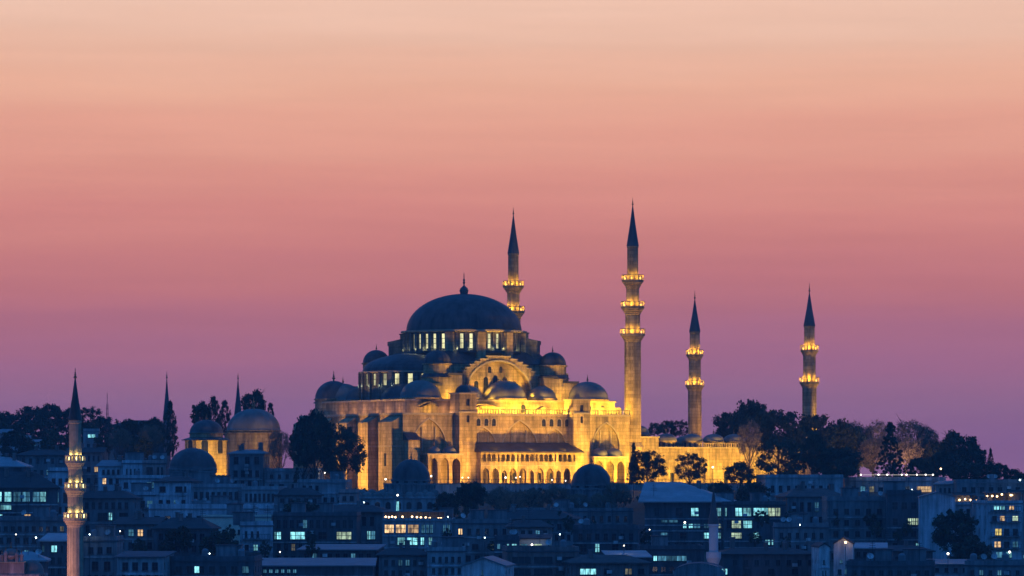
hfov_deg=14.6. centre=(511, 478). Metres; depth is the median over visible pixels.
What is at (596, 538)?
tenement
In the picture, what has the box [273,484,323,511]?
shed
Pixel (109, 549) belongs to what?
window
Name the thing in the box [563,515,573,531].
shrub
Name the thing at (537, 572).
window
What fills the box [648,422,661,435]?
broadleaf tree
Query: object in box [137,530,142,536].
window
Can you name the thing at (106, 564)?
window
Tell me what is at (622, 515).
row house
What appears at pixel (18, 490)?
hall
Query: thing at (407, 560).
house
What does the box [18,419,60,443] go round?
broadleaf tree
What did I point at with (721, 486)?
broadleaf tree
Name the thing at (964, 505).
bar house
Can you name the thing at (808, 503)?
window
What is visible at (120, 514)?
window
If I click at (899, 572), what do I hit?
window
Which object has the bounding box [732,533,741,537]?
window
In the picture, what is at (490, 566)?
cottage
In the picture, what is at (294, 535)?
window
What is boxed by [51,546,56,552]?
window
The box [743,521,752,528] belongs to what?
window
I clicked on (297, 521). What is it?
window
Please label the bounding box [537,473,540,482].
window
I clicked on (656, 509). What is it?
window
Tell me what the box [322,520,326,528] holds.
window
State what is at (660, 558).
window
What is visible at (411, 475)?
domed school
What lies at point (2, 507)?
window
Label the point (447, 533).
shrub
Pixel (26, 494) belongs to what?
window
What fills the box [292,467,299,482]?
conifer tree
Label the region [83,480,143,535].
house
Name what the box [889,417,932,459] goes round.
bare tree
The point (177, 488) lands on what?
window
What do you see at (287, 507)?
broadleaf tree
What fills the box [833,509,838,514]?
window
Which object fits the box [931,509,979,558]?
broadleaf tree
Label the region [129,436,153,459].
broadleaf tree
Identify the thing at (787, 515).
shrub
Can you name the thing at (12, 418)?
broadleaf tree
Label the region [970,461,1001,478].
broadleaf tree
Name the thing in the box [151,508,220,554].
house
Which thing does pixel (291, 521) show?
window
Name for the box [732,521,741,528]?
window
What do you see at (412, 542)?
window
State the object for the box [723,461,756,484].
broadleaf tree
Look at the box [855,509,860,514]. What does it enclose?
window
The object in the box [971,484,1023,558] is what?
hotel
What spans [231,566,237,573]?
window
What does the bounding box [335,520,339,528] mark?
window
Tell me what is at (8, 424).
broadleaf tree
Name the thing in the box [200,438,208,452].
window
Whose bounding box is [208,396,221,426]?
cypress tree
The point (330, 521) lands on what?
window
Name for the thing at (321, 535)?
window
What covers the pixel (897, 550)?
tenement
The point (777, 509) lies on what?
window
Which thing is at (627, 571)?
window
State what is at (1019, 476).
broadleaf tree
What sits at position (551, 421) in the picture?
window
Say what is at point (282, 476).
outbuilding
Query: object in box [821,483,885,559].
apartment house
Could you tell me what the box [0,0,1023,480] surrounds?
sky
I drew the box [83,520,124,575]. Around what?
block
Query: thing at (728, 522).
window
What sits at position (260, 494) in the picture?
school block
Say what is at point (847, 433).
broadleaf tree
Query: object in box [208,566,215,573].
window
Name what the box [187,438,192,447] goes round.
window
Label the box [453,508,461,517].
shrub
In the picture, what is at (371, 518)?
window
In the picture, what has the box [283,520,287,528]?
window
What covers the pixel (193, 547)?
window
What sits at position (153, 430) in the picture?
bare tree
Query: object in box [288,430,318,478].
broadleaf tree
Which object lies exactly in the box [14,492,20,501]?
window
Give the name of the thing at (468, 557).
window
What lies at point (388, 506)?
window
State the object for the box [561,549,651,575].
shop
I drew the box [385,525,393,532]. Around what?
window
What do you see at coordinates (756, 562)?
window
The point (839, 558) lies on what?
cottage
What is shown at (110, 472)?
house
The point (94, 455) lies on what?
house
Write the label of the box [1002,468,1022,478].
broadleaf tree
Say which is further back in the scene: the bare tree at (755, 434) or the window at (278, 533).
the bare tree at (755, 434)
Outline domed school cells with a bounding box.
[359,487,439,510]
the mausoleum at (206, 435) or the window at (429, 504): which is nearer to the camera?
the window at (429, 504)
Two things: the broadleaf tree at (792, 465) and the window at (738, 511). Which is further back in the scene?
the broadleaf tree at (792, 465)
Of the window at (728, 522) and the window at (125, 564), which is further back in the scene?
the window at (728, 522)
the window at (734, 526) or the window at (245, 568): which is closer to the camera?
the window at (245, 568)
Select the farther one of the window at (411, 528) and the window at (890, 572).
the window at (411, 528)
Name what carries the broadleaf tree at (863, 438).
on the ground
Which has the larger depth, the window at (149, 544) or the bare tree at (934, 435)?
the bare tree at (934, 435)
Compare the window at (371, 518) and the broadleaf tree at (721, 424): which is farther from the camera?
the broadleaf tree at (721, 424)
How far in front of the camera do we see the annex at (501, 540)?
738.02 m
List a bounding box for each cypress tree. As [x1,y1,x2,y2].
[161,400,179,460]
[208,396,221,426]
[218,399,230,437]
[267,402,273,415]
[987,447,993,464]
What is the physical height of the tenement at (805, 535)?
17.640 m
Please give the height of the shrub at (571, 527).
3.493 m
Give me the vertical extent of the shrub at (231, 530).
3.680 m
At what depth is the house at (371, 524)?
829.81 m
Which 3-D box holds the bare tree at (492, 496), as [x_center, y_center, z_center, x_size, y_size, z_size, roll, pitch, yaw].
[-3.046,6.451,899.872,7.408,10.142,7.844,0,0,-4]
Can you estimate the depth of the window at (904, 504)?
836.28 m
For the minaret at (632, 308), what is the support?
on the ground
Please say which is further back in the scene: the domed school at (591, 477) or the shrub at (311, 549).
the domed school at (591, 477)
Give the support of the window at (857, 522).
in the apartment house at (850, 507)
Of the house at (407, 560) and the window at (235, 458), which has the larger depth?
the window at (235, 458)
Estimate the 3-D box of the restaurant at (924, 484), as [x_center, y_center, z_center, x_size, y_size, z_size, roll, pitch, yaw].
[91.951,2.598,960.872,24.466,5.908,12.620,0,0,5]
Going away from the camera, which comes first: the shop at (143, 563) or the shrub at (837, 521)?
the shop at (143, 563)
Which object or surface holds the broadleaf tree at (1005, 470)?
on the ground
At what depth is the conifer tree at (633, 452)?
934.78 m
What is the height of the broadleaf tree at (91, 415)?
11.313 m
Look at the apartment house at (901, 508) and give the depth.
836.10 m
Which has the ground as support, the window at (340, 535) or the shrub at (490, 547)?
the shrub at (490, 547)
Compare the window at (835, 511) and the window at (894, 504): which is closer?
the window at (894, 504)
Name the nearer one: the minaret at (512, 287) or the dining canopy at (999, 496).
the dining canopy at (999, 496)
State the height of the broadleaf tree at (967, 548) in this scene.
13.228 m
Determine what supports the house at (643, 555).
on the ground
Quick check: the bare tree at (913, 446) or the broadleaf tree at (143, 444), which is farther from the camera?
the bare tree at (913, 446)
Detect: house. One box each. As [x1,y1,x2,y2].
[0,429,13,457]
[0,499,66,554]
[16,446,68,478]
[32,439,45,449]
[66,443,109,487]
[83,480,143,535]
[95,455,122,490]
[111,510,167,551]
[118,470,169,492]
[121,452,144,474]
[130,483,155,516]
[142,452,167,474]
[148,490,274,518]
[151,472,202,503]
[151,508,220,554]
[167,446,217,483]
[227,442,270,485]
[232,505,273,557]
[311,496,393,543]
[338,489,359,504]
[376,534,426,575]
[426,531,466,575]
[504,508,554,534]
[507,494,633,523]
[601,550,651,560]
[718,537,810,575]
[756,474,843,500]
[773,481,840,521]
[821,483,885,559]
[845,541,935,575]
[882,475,922,544]
[917,491,955,558]
[933,481,953,494]
[950,487,980,535]
[1023,504,1023,558]
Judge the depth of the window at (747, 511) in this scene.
864.09 m
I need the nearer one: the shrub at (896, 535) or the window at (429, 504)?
the shrub at (896, 535)
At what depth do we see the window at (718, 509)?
867.47 m
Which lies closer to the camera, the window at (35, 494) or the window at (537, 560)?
the window at (537, 560)
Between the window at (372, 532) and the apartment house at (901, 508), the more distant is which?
the apartment house at (901, 508)
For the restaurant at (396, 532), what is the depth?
812.05 m
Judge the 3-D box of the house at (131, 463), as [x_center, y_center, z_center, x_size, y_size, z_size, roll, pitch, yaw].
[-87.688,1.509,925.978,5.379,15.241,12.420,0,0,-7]
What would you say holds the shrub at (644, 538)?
on the ground
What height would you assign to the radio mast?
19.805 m
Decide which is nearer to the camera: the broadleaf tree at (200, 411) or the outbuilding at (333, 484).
the outbuilding at (333, 484)
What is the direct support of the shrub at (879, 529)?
on the ground
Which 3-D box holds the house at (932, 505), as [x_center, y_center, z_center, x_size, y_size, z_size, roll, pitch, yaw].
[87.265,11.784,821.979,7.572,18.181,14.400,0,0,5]
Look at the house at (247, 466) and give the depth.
935.14 m
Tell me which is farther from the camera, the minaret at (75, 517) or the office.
the office
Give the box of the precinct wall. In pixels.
[383,479,754,493]
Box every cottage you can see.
[19,549,50,572]
[38,533,66,575]
[460,556,515,575]
[810,542,830,575]
[833,536,854,575]
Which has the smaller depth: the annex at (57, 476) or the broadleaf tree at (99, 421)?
the annex at (57, 476)
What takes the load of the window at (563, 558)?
in the block at (537, 560)
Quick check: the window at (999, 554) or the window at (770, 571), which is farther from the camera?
the window at (999, 554)
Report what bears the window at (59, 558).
in the cottage at (53, 546)
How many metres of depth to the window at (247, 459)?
935.22 m
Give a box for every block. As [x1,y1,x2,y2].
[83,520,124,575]
[193,475,245,503]
[241,472,286,511]
[501,532,579,575]
[638,480,736,549]
[715,487,785,549]
[963,553,1023,575]
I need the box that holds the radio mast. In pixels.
[104,404,110,457]
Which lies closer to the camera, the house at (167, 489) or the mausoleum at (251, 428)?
the house at (167, 489)
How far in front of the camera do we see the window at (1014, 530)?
806.41 m
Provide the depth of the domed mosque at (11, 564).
608.56 m
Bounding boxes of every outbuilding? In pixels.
[264,468,322,487]
[297,466,352,504]
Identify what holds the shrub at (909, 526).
on the ground
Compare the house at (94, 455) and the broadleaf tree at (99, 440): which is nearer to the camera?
the house at (94, 455)
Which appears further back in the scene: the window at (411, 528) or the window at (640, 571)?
the window at (411, 528)
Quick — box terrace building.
[200,498,272,543]
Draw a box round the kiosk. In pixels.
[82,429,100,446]
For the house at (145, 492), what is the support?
on the ground
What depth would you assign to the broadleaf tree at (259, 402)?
1048.79 m
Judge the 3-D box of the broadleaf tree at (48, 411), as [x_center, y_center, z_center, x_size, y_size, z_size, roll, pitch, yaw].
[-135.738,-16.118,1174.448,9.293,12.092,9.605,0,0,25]
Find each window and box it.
[0,505,10,509]
[5,492,10,501]
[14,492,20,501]
[14,538,19,543]
[22,492,29,501]
[33,492,38,501]
[40,492,45,501]
[50,557,54,564]
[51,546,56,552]
[57,557,61,564]
[63,493,67,502]
[92,562,97,569]
[97,513,107,520]
[104,562,109,569]
[107,547,111,553]
[119,513,127,516]
[122,562,128,570]
[123,482,128,488]
[128,530,133,536]
[132,562,137,569]
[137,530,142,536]
[142,562,147,569]
[146,467,152,474]
[146,530,152,536]
[147,542,152,549]
[152,562,157,569]
[158,534,163,540]
[159,486,165,492]
[175,486,182,492]
[175,566,181,573]
[186,566,192,573]
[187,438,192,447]
[191,546,196,552]
[194,566,198,573]
[199,566,203,573]
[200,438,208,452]
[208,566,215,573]
[217,438,223,453]
[219,566,226,573]
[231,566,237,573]
[233,457,238,464]
[242,566,248,573]
[244,457,249,464]
[254,457,258,464]
[276,520,280,528]
[276,532,280,539]
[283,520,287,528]
[289,520,293,528]
[290,532,304,539]
[296,520,300,528]
[302,520,306,528]
[316,520,320,528]
[318,532,326,539]
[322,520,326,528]
[329,520,333,528]
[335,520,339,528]
[336,532,351,539]
[349,520,353,528]
[362,517,365,525]
[370,517,373,525]
[371,531,375,539]
[385,502,390,508]
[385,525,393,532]
[396,525,405,532]
[398,538,404,544]
[406,502,411,508]
[407,538,416,544]
[408,525,417,532]
[427,502,432,508]
[466,555,470,561]
[472,544,477,549]
[477,418,480,425]
[484,418,488,425]
[491,418,496,425]
[512,557,530,563]
[514,569,530,575]
[533,557,552,563]
[533,569,552,575]
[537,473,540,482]
[541,418,546,426]
[549,418,553,426]
[555,557,573,563]
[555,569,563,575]
[557,418,561,426]
[564,418,567,426]
[580,544,586,552]
[580,569,595,573]
[595,544,599,552]
[611,534,616,540]
[612,544,617,549]
[625,569,631,574]
[626,544,631,549]
[628,534,633,540]
[638,569,644,574]
[654,508,659,516]
[657,556,666,561]
[667,556,676,561]
[676,508,682,516]
[677,556,686,561]
[680,533,686,538]
[691,508,698,516]
[717,508,720,516]
[726,521,731,528]
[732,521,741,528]
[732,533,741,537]
[735,508,742,516]
[743,508,751,516]
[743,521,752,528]
[744,569,749,573]
[754,560,758,565]
[761,508,767,516]
[768,569,773,573]
[769,508,774,516]
[775,508,780,516]
[791,569,798,574]
[800,502,803,511]
[807,502,811,511]
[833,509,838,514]
[833,531,837,536]
[844,509,849,514]
[844,520,848,525]
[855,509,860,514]
[855,520,859,525]
[855,531,859,536]
[866,531,870,536]
[876,509,881,514]
[878,570,883,575]
[887,570,892,575]
[892,502,897,508]
[893,518,897,524]
[897,570,901,575]
[902,502,906,508]
[906,570,910,575]
[911,502,915,508]
[917,486,931,492]
[994,542,1000,547]
[995,529,1000,535]
[996,552,1001,557]
[1004,529,1009,535]
[1012,529,1018,535]
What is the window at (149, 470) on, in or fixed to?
in the house at (155, 463)
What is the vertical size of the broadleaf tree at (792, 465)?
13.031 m
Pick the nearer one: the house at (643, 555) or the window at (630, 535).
the house at (643, 555)
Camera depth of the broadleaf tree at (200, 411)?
1048.38 m
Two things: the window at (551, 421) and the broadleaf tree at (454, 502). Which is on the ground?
the broadleaf tree at (454, 502)
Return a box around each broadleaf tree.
[0,411,22,424]
[0,420,21,432]
[0,429,34,457]
[16,406,44,425]
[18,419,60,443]
[34,403,65,429]
[37,429,68,450]
[57,407,69,433]
[66,420,99,442]
[80,406,101,423]
[91,416,113,433]
[93,432,113,459]
[110,418,139,453]
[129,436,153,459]
[138,417,165,451]
[163,525,193,554]
[190,401,211,423]
[198,530,237,554]
[240,388,266,410]
[282,499,310,511]
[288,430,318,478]
[291,407,334,478]
[306,503,319,511]
[316,422,368,475]
[431,493,460,513]
[453,481,487,508]
[627,449,668,481]
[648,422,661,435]
[659,420,676,434]
[670,419,687,436]
[674,451,707,484]
[706,481,733,492]
[713,412,735,437]
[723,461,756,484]
[727,399,767,437]
[734,481,771,500]
[752,409,801,472]
[753,436,804,473]
[787,413,841,473]
[798,430,829,473]
[810,446,863,478]
[828,418,863,487]
[852,435,877,476]
[904,457,933,476]
[916,440,941,471]
[926,449,961,478]
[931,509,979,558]
[935,429,980,465]
[947,536,993,558]
[949,458,982,480]
[958,443,986,474]
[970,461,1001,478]
[994,462,1008,478]
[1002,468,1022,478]
[1011,472,1023,478]
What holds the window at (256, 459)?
in the house at (247, 466)
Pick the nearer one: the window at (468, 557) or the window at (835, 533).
the window at (468, 557)
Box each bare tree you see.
[106,427,132,459]
[137,424,164,459]
[267,431,290,467]
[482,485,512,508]
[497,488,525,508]
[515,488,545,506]
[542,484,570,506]
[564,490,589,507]
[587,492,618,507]
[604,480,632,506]
[736,418,762,465]
[849,421,875,476]
[857,434,885,476]
[858,418,889,476]
[888,436,924,476]
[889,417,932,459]
[914,420,940,454]
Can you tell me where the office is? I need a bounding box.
[273,498,361,557]
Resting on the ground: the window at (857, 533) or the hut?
the hut
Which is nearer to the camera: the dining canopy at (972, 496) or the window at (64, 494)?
the window at (64, 494)
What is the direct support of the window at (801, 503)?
in the house at (799, 498)
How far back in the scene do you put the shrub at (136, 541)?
747.12 m
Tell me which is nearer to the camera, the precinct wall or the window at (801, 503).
the window at (801, 503)
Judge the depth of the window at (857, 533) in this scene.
848.21 m
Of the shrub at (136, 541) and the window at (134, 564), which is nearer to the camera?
the window at (134, 564)
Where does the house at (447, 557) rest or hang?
on the ground
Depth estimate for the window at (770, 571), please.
712.35 m
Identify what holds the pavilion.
on the ground
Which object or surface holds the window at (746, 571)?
in the house at (785, 560)
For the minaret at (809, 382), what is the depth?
1021.60 m
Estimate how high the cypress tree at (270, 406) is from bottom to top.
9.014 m
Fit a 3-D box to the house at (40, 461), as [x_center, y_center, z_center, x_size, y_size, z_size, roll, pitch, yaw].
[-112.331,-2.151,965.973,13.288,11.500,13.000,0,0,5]
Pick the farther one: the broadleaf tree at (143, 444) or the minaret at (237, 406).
the minaret at (237, 406)
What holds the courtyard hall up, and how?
on the ground
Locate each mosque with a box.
[0,545,47,575]
[293,279,630,489]
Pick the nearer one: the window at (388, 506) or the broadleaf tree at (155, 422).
the window at (388, 506)
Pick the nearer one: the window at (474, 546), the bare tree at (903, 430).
the window at (474, 546)
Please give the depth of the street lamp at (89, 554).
698.96 m
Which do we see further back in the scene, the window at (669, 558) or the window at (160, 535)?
the window at (669, 558)
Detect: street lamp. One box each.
[89,534,89,575]
[844,541,846,575]
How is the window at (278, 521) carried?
in the office
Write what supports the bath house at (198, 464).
on the ground
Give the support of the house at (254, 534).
on the ground
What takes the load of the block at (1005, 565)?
on the ground
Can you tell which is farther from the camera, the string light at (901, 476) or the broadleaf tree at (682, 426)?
the broadleaf tree at (682, 426)
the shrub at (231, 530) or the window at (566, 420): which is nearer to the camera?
the shrub at (231, 530)
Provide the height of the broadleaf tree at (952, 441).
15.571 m
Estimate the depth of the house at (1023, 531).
812.20 m
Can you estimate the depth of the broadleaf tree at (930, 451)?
1003.24 m
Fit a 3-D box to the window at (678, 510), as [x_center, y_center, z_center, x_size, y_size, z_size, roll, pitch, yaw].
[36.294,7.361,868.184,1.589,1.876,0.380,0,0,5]
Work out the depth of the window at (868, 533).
848.21 m
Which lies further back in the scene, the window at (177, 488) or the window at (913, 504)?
the window at (177, 488)
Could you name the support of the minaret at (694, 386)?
on the ground
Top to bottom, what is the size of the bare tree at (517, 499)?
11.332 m
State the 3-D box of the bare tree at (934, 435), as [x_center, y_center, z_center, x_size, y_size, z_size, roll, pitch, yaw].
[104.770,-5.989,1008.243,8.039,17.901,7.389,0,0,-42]
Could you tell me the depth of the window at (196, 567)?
678.23 m
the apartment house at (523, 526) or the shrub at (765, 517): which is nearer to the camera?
the apartment house at (523, 526)
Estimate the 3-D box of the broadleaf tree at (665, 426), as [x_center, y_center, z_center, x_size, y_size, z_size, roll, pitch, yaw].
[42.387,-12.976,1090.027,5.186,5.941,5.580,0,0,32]
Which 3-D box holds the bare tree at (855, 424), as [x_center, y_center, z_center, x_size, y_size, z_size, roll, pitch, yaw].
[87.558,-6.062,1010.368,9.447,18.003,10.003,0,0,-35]
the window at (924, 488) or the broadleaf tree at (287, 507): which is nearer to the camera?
the broadleaf tree at (287, 507)
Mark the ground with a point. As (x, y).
(638, 512)
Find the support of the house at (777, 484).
on the ground
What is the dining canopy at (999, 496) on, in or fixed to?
on the hotel
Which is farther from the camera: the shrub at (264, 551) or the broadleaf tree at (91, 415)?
the broadleaf tree at (91, 415)
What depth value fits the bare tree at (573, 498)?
887.27 m
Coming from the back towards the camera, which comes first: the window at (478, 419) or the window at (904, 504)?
the window at (478, 419)
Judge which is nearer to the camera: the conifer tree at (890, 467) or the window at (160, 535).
the window at (160, 535)
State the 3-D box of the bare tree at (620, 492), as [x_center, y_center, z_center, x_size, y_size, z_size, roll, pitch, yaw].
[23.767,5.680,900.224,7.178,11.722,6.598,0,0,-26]
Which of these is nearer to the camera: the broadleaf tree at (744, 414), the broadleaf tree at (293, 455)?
the broadleaf tree at (293, 455)
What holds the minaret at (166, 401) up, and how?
on the ground
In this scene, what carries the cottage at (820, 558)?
on the ground
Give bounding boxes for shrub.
[131,538,142,550]
[133,538,147,550]
[158,540,170,550]
[225,524,235,539]
[258,540,272,556]
[305,530,316,540]
[305,539,319,556]
[442,528,451,535]
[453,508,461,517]
[462,500,478,516]
[487,541,493,550]
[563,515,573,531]
[566,519,575,534]
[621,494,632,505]
[640,528,651,543]
[747,531,762,546]
[753,510,769,526]
[781,536,790,546]
[783,510,791,521]
[831,513,839,525]
[862,514,878,526]
[868,521,882,537]
[893,528,902,542]
[901,520,913,535]
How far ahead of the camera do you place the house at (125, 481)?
890.22 m
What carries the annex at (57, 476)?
on the ground
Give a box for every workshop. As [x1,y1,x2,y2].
[170,537,262,575]
[635,530,704,575]
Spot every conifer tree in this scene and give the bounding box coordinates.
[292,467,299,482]
[626,443,641,501]
[873,422,906,476]
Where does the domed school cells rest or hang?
on the ground
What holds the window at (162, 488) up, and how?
in the house at (167, 489)
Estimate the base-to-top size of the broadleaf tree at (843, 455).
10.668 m
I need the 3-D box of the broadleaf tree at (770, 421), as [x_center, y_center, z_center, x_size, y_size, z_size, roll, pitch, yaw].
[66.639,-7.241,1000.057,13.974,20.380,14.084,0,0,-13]
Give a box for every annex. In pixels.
[47,467,67,515]
[493,519,520,558]
[519,534,552,544]
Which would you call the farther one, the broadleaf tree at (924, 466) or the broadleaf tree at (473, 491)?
the broadleaf tree at (924, 466)
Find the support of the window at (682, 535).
in the office block at (673, 506)
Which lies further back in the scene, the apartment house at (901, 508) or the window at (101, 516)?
the apartment house at (901, 508)
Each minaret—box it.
[63,369,86,575]
[163,374,171,440]
[234,376,240,414]
[503,208,524,320]
[620,199,644,482]
[685,294,703,436]
[706,483,720,566]
[799,283,818,473]
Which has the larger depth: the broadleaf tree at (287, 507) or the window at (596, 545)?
the broadleaf tree at (287, 507)
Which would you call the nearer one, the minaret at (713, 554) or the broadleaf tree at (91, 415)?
the minaret at (713, 554)
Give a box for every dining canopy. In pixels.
[382,511,446,517]
[955,494,980,501]
[983,492,1022,499]
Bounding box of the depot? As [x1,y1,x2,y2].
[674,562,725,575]
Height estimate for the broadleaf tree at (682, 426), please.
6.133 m
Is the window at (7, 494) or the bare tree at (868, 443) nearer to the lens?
the window at (7, 494)
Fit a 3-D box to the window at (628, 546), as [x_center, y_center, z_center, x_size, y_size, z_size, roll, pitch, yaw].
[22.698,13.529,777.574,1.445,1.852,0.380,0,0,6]
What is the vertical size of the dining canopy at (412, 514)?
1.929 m
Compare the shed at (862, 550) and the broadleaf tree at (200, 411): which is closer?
the shed at (862, 550)
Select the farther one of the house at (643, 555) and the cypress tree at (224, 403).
the cypress tree at (224, 403)
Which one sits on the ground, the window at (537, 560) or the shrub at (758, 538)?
the shrub at (758, 538)
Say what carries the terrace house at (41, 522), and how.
on the ground
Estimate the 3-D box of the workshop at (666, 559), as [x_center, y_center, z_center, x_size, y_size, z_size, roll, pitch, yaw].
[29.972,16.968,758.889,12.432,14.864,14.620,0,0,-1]
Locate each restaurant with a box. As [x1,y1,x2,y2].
[381,502,454,550]
[844,477,945,492]
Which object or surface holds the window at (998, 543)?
in the hotel
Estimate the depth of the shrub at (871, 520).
846.93 m
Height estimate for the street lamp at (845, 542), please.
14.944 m
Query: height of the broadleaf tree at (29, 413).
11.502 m
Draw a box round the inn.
[507,504,583,544]
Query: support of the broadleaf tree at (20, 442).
on the ground
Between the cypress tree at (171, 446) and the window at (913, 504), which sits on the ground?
the cypress tree at (171, 446)
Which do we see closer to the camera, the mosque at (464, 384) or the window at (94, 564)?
the window at (94, 564)
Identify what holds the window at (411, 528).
in the restaurant at (396, 532)
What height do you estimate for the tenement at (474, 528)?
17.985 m
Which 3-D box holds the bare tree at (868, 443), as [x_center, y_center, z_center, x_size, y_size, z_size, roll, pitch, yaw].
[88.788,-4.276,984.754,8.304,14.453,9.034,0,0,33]
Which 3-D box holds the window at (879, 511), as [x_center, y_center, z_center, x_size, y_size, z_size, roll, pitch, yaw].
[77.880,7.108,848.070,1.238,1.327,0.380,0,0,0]
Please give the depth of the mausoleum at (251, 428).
979.65 m
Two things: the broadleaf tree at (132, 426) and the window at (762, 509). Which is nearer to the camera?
the window at (762, 509)
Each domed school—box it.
[385,454,436,496]
[566,455,615,506]
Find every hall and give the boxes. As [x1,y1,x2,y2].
[0,468,60,515]
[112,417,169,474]
[262,558,376,575]
[297,544,386,575]
[641,426,799,482]
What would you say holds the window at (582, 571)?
in the shop at (590, 564)
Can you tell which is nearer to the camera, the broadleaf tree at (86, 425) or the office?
the office
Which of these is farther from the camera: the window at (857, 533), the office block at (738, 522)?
the office block at (738, 522)
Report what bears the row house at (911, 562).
on the ground
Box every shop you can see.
[114,551,176,575]
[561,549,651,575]
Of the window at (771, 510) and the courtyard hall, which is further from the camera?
the courtyard hall
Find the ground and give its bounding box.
[85,447,930,575]
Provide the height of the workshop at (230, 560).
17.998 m
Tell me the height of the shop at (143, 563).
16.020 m
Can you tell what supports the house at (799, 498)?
on the ground
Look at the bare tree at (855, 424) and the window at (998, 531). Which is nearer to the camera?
the window at (998, 531)
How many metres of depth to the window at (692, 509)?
868.11 m
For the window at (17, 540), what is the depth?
725.33 m
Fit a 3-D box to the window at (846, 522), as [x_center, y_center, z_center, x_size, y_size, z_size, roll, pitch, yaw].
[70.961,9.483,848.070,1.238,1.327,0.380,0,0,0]
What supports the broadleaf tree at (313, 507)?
on the ground
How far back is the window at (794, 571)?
712.52 m
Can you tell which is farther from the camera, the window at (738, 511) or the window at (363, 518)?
the window at (738, 511)
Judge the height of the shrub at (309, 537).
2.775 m
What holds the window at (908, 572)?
in the row house at (911, 562)
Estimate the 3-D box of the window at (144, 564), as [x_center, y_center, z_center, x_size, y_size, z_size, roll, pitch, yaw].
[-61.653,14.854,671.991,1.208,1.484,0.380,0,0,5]
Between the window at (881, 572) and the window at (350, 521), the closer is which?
the window at (881, 572)
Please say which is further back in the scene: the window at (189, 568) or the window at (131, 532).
the window at (131, 532)
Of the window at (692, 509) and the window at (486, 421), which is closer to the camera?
the window at (692, 509)
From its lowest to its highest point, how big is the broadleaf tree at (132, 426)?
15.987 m
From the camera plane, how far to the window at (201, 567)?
678.23 m
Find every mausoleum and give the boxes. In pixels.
[183,414,230,474]
[224,397,282,474]
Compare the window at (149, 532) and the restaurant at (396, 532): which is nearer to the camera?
the window at (149, 532)
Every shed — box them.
[0,449,32,471]
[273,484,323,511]
[854,542,887,558]
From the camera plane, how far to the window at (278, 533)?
806.41 m
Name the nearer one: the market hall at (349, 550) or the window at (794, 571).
the window at (794, 571)
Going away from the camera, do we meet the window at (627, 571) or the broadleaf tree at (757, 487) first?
the window at (627, 571)
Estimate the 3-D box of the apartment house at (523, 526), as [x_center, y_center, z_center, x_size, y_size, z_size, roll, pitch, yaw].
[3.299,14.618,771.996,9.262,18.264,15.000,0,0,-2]
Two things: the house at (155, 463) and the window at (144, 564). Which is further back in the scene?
the house at (155, 463)
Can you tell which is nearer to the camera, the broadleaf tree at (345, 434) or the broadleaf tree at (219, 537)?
the broadleaf tree at (219, 537)
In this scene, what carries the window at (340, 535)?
in the office
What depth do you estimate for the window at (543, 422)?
980.10 m
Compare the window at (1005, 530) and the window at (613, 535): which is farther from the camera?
the window at (1005, 530)
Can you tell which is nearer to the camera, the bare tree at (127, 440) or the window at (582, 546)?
the window at (582, 546)
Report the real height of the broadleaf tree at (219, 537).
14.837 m
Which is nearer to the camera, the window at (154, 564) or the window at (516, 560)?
the window at (154, 564)
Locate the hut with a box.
[935,559,964,575]
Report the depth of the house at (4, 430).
1091.73 m
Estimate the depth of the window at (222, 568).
678.23 m
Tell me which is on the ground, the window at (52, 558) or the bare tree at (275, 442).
the bare tree at (275, 442)
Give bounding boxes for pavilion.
[952,467,1023,499]
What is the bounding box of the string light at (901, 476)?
[860,474,933,480]
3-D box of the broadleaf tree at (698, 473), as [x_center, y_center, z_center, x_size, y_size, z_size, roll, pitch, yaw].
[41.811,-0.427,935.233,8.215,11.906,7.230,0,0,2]
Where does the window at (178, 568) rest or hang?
in the workshop at (230, 560)
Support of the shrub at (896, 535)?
on the ground
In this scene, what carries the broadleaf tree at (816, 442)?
on the ground
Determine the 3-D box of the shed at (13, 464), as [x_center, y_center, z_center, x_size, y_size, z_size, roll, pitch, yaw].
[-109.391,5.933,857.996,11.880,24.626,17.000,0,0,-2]
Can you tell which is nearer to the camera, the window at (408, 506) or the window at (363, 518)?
the window at (363, 518)
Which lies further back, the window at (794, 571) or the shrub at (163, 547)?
the shrub at (163, 547)
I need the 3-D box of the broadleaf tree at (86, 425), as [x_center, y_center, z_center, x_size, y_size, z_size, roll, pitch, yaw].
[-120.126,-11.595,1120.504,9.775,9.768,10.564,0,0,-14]
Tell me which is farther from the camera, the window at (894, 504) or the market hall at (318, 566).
the window at (894, 504)
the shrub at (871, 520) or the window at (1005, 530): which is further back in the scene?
the shrub at (871, 520)
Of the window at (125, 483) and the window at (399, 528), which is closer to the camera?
the window at (399, 528)
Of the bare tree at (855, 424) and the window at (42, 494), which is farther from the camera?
the bare tree at (855, 424)
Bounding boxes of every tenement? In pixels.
[451,508,510,562]
[572,509,643,555]
[772,507,829,551]
[885,533,935,558]

